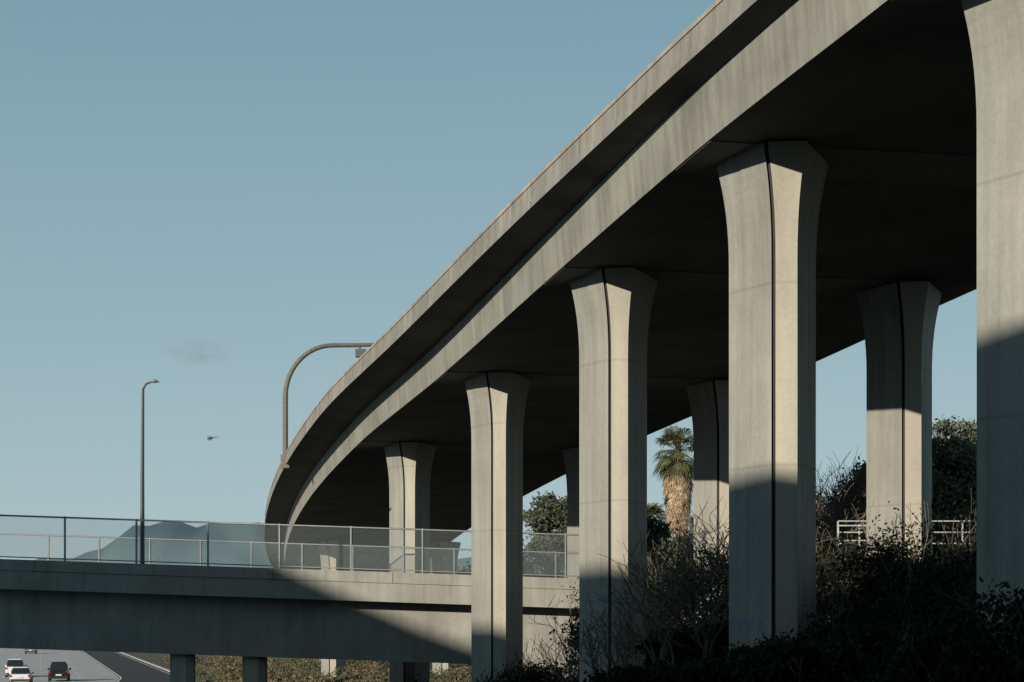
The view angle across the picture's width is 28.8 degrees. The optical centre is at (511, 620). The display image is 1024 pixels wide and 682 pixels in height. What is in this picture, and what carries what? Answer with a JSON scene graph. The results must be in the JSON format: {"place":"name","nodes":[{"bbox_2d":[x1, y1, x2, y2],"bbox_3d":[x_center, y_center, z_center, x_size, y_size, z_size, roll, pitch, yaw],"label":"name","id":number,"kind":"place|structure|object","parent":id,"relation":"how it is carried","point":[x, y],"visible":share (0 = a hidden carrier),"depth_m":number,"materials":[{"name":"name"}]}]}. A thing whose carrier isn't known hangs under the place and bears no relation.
{"place":"outdoors","nodes":[
{"label":"outdoors","id":0,"kind":"place"},
{"bbox_2d":[36,522,564,576],"bbox_3d":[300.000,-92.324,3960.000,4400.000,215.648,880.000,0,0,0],"label":"distant hills","id":1,"kind":"structure","parent":0,"point":[161,529],"depth_m":3903.83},
{"bbox_2d":[0,0,976,559],"label":"sky","id":2,"kind":"structure","parent":0,"point":[198,198],"materials":[{"name":"blue"}]},
{"bbox_2d":[123,599,874,681],"bbox_3d":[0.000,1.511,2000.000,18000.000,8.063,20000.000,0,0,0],"label":"ground","id":3,"kind":"structure","parent":0,"point":[155,659],"depth_m":262.01,"materials":[{"name":"brown soil"}]},
{"bbox_2d":[0,648,169,681],"bbox_3d":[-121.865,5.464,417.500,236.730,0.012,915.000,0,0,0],"label":"freeway","id":4,"kind":"structure","parent":3,"relation":"on","point":[93,666],"depth_m":237.82,"materials":[{"name":"grey asphalt"}]},
{"bbox_2d":[5,659,26,676],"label":"car","id":5,"kind":"object","parent":4,"relation":"on","point":[11,664],"visible":0.58,"depth_m":192.21,"materials":[{"name":"white paint"}]},
{"bbox_2d":[9,667,33,681],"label":"car","id":6,"kind":"object","parent":4,"relation":"on","point":[20,673],"visible":1,"depth_m":171.34,"materials":[{"name":"white paint"}]},
{"bbox_2d":[25,649,36,653],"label":"car","id":7,"kind":"object","parent":4,"relation":"on","point":[30,650],"visible":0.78,"depth_m":327.78,"materials":[{"name":"grey paint"}]},
{"bbox_2d":[48,661,70,680],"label":"car","id":8,"kind":"object","parent":4,"relation":"on","point":[58,669],"visible":1,"depth_m":179.00,"materials":[{"name":"black paint"}]},
{"bbox_2d":[120,652,169,671],"bbox_3d":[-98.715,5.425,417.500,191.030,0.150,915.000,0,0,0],"label":"road kerb","id":9,"kind":"structure","parent":3,"relation":"on","point":[168,670],"depth_m":254.87,"materials":[{"name":"concrete"}]},
{"bbox_2d":[0,559,578,681],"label":"overpass bridge","id":10,"kind":"structure","parent":3,"relation":"on","point":[184,615],"depth_m":101.20,"materials":[{"name":"concrete"}]},
{"bbox_2d":[140,379,158,563],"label":"street lamp","id":11,"kind":"object","parent":10,"relation":"on","point":[142,551],"visible":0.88,"depth_m":100.92,"materials":[{"name":"metal"}]},
{"bbox_2d":[0,514,578,577],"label":"chain link fence","id":12,"kind":"object","parent":10,"relation":"on","point":[279,537],"visible":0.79,"depth_m":100.23,"materials":[{"name":"metal"}]},
{"bbox_2d":[0,533,578,577],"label":"metal railing","id":13,"kind":"object","parent":10,"relation":"on","point":[275,543],"visible":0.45,"depth_m":113.83,"materials":[{"name":"metal"}]},
{"bbox_2d":[159,655,555,681],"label":"dry scrub","id":14,"kind":"object","parent":3,"relation":"on","point":[227,668],"visible":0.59,"depth_m":185.28,"materials":[{"name":"brown plant"}]},
{"bbox_2d":[443,663,551,681],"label":"brush","id":15,"kind":"object","parent":3,"relation":"on","point":[491,677],"visible":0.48,"depth_m":83.92,"materials":[{"name":"green plant"}]},
{"bbox_2d":[457,531,539,576],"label":"broadleaf tree","id":16,"kind":"object","parent":3,"relation":"on","point":[465,569],"visible":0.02,"depth_m":229.53,"materials":[{"name":"green plant"}]},
{"bbox_2d":[492,639,551,681],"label":"bare shrub","id":17,"kind":"object","parent":3,"relation":"on","point":[517,656],"visible":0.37,"depth_m":83.27,"materials":[{"name":"brown plant"}]},
{"bbox_2d":[495,648,578,681],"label":"brush","id":18,"kind":"object","parent":3,"relation":"on","point":[536,676],"visible":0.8,"depth_m":75.00,"materials":[{"name":"green plant"}]},
{"bbox_2d":[523,490,566,667],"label":"broadleaf tree","id":19,"kind":"object","parent":3,"relation":"on","point":[551,517],"visible":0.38,"depth_m":198.60,"materials":[{"name":"green plant"}]},
{"bbox_2d":[521,594,578,681],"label":"bare shrub","id":20,"kind":"object","parent":3,"relation":"on","point":[570,671],"visible":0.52,"depth_m":71.92,"materials":[{"name":"brown plant"}]},
{"bbox_2d":[569,592,657,680],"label":"bare shrub","id":21,"kind":"object","parent":3,"relation":"on","point":[605,645],"visible":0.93,"depth_m":60.06,"materials":[{"name":"brown plant"}]},
{"bbox_2d":[549,602,681,679],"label":"shrub","id":22,"kind":"object","parent":3,"relation":"on","point":[563,629],"depth_m":95.47,"materials":[{"name":"green plant"}]},
{"bbox_2d":[550,554,684,666],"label":"brush","id":23,"kind":"object","parent":3,"relation":"on","point":[575,620],"visible":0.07,"depth_m":77.73,"materials":[{"name":"brown plant"}]},
{"bbox_2d":[584,664,669,681],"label":"brush","id":24,"kind":"object","parent":3,"relation":"on","point":[613,674],"visible":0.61,"depth_m":58.72,"materials":[{"name":"green plant"}]},
{"bbox_2d":[265,0,1023,681],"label":"highway viaduct","id":25,"kind":"object","parent":3,"relation":"on","point":[727,224],"visible":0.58,"depth_m":64.98,"materials":[{"name":"concrete"}]},
{"bbox_2d":[281,343,373,468],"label":"overhead mast arm","id":26,"kind":"object","parent":25,"relation":"on","point":[359,352],"visible":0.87,"depth_m":140.96},
{"bbox_2d":[647,502,665,552],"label":"palm tree","id":27,"kind":"object","parent":3,"relation":"on","point":[655,509],"visible":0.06,"depth_m":179.27,"materials":[{"name":"green plant"}]},
{"bbox_2d":[593,496,729,659],"bbox_3d":[4.949,-1.080,57.544,5.992,5.028,8.003,0,0,-24],"label":"bare shrub","id":28,"kind":"object","parent":3,"relation":"on","point":[706,648],"visible":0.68,"depth_m":56.43,"materials":[{"name":"brown plant"}]},
{"bbox_2d":[597,525,727,663],"bbox_3d":[4.379,-0.499,57.166,3.965,4.590,3.368,0,0,-44],"label":"bare shrub","id":29,"kind":"object","parent":3,"relation":"on","point":[659,606],"visible":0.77,"depth_m":57.14,"materials":[{"name":"brown plant"}]},
{"bbox_2d":[647,516,677,574],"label":"broadleaf tree","id":30,"kind":"object","parent":3,"relation":"on","point":[652,523],"visible":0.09,"depth_m":127.25,"materials":[{"name":"green plant"}]},
{"bbox_2d":[647,523,693,626],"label":"shrub","id":31,"kind":"object","parent":3,"relation":"on","point":[676,544],"visible":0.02,"depth_m":98.14,"materials":[{"name":"green plant"}]},
{"bbox_2d":[652,425,693,537],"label":"palm tree","id":32,"kind":"object","parent":3,"relation":"on","point":[675,468],"visible":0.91,"depth_m":174.13,"materials":[{"name":"green plant"}]},
{"bbox_2d":[627,622,728,668],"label":"brush","id":33,"kind":"object","parent":3,"relation":"on","point":[680,653],"visible":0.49,"depth_m":58.45,"materials":[{"name":"green plant"}]},
{"bbox_2d":[647,528,728,643],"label":"brush","id":34,"kind":"object","parent":3,"relation":"on","point":[665,615],"visible":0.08,"depth_m":75.89,"materials":[{"name":"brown plant"}]},
{"bbox_2d":[689,515,693,537],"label":"traffic signal","id":35,"kind":"object","parent":3,"relation":"on","point":[691,521],"visible":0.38,"depth_m":99.65,"materials":[{"name":"metal"}]},
{"bbox_2d":[685,599,728,656],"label":"brush","id":36,"kind":"object","parent":3,"relation":"on","point":[726,627],"visible":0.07,"depth_m":59.62,"materials":[{"name":"green plant"}]},
{"bbox_2d":[637,508,816,654],"bbox_3d":[7.155,-1.030,61.636,6.890,5.136,5.684,0,0,-45],"label":"bare shrub","id":37,"kind":"object","parent":3,"relation":"on","point":[720,611],"visible":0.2,"depth_m":61.25,"materials":[{"name":"brown plant"}]},
{"bbox_2d":[722,632,817,660],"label":"brush","id":38,"kind":"object","parent":3,"relation":"on","point":[734,650],"visible":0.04,"depth_m":46.67,"materials":[{"name":"green plant"}]},
{"bbox_2d":[694,499,847,624],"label":"brush","id":39,"kind":"object","parent":3,"relation":"on","point":[725,580],"visible":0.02,"depth_m":73.98,"materials":[{"name":"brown plant"}]},
{"bbox_2d":[730,629,876,681],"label":"brush","id":40,"kind":"object","parent":3,"relation":"on","point":[807,661],"visible":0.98,"depth_m":39.65,"materials":[{"name":"green plant"}]},
{"bbox_2d":[816,520,849,569],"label":"shrub","id":41,"kind":"object","parent":3,"relation":"on","point":[822,544],"visible":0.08,"depth_m":77.40,"materials":[{"name":"green plant"}]},
{"bbox_2d":[785,589,895,643],"bbox_3d":[8.636,0.366,49.873,3.783,2.346,3.583,0,0,0],"label":"brush","id":42,"kind":"object","parent":3,"relation":"on","point":[820,624],"visible":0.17,"depth_m":49.71,"materials":[{"name":"green plant"}]},
{"bbox_2d":[816,540,864,604],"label":"shrub","id":43,"kind":"object","parent":3,"relation":"on","point":[819,568],"visible":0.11,"depth_m":74.25,"materials":[{"name":"green plant"}]},
{"bbox_2d":[816,449,865,554],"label":"bare shrub","id":44,"kind":"object","parent":3,"relation":"on","point":[830,499],"visible":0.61,"depth_m":83.64,"materials":[{"name":"brown plant"}]},
{"bbox_2d":[816,459,865,555],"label":"bare shrub","id":45,"kind":"object","parent":3,"relation":"on","point":[840,511],"visible":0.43,"depth_m":82.88,"materials":[{"name":"brown plant"}]},
{"bbox_2d":[816,452,865,555],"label":"bare shrub","id":46,"kind":"object","parent":3,"relation":"on","point":[842,494],"visible":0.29,"depth_m":85.33,"materials":[{"name":"brown plant"}]},
{"bbox_2d":[816,491,865,559],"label":"shrub","id":47,"kind":"object","parent":3,"relation":"on","point":[817,521],"visible":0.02,"depth_m":101.78,"materials":[{"name":"green plant"}]},
{"bbox_2d":[816,550,888,634],"bbox_3d":[9.014,-0.304,58.280,4.364,3.469,3.126,0,0,23],"label":"bare shrub","id":48,"kind":"object","parent":3,"relation":"on","point":[837,585],"visible":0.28,"depth_m":58.10,"materials":[{"name":"brown plant"}]},
{"bbox_2d":[830,460,941,550],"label":"olive tree","id":49,"kind":"object","parent":3,"relation":"on","point":[863,468],"visible":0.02,"depth_m":102.09,"materials":[{"name":"green plant"}]},
{"bbox_2d":[816,534,972,634],"bbox_3d":[11.077,-0.678,57.264,6.214,4.420,5.440,0,0,0],"label":"brush","id":50,"kind":"object","parent":3,"relation":"on","point":[873,559],"visible":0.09,"depth_m":57.03,"materials":[{"name":"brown plant"}]},
{"bbox_2d":[841,542,947,623],"bbox_3d":[10.940,-0.283,52.588,4.192,3.566,4.867,0,0,0],"label":"brush","id":51,"kind":"object","parent":3,"relation":"on","point":[872,583],"visible":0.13,"depth_m":52.74,"materials":[{"name":"green plant"}]},
{"bbox_2d":[816,499,973,634],"bbox_3d":[12.371,-1.064,64.054,6.479,5.685,6.554,0,0,17],"label":"brush","id":52,"kind":"object","parent":3,"relation":"on","point":[906,544],"visible":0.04,"depth_m":63.99,"materials":[{"name":"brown plant"}]},
{"bbox_2d":[837,520,976,552],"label":"guard railing","id":53,"kind":"object","parent":3,"relation":"on","point":[858,532],"visible":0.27,"depth_m":79.97,"materials":[{"name":"grey metal"}]},
{"bbox_2d":[842,549,976,631],"bbox_3d":[10.191,-0.089,46.944,4.975,3.331,6.177,0,0,-9],"label":"brush","id":54,"kind":"object","parent":3,"relation":"on","point":[916,602],"visible":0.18,"depth_m":46.34,"materials":[{"name":"green plant"}]},
{"bbox_2d":[850,481,976,585],"bbox_3d":[14.270,-1.370,60.148,8.060,6.008,6.765,0,0,10],"label":"brush","id":55,"kind":"object","parent":3,"relation":"on","point":[937,541],"visible":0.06,"depth_m":60.27,"materials":[{"name":"brown plant"}]},
{"bbox_2d":[858,413,976,555],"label":"olive tree","id":56,"kind":"object","parent":3,"relation":"on","point":[954,465],"visible":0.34,"depth_m":102.03,"materials":[{"name":"green plant"}]},
{"bbox_2d":[832,615,1018,681],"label":"brush","id":57,"kind":"object","parent":3,"relation":"on","point":[914,653],"visible":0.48,"depth_m":36.59,"materials":[{"name":"green plant"}]},
{"bbox_2d":[894,508,976,613],"bbox_3d":[12.698,-0.656,49.838,6.148,4.416,6.250,0,0,44],"label":"brush","id":58,"kind":"object","parent":3,"relation":"on","point":[961,565],"visible":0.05,"depth_m":49.82,"materials":[{"name":"brown plant"}]},
{"bbox_2d":[897,501,976,590],"bbox_3d":[13.889,-0.971,56.352,6.144,4.970,6.854,0,0,0],"label":"brush","id":59,"kind":"object","parent":3,"relation":"on","point":[954,552],"visible":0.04,"depth_m":55.96,"materials":[{"name":"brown plant"}]},
{"bbox_2d":[930,579,976,619],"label":"brush","id":60,"kind":"object","parent":3,"relation":"on","point":[970,611],"visible":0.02,"depth_m":44.30,"materials":[{"name":"green plant"}]},
{"bbox_2d":[917,559,1023,681],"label":"brush","id":61,"kind":"object","parent":3,"relation":"on","point":[991,665],"visible":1,"depth_m":34.96,"materials":[{"name":"green plant"}]}
]}

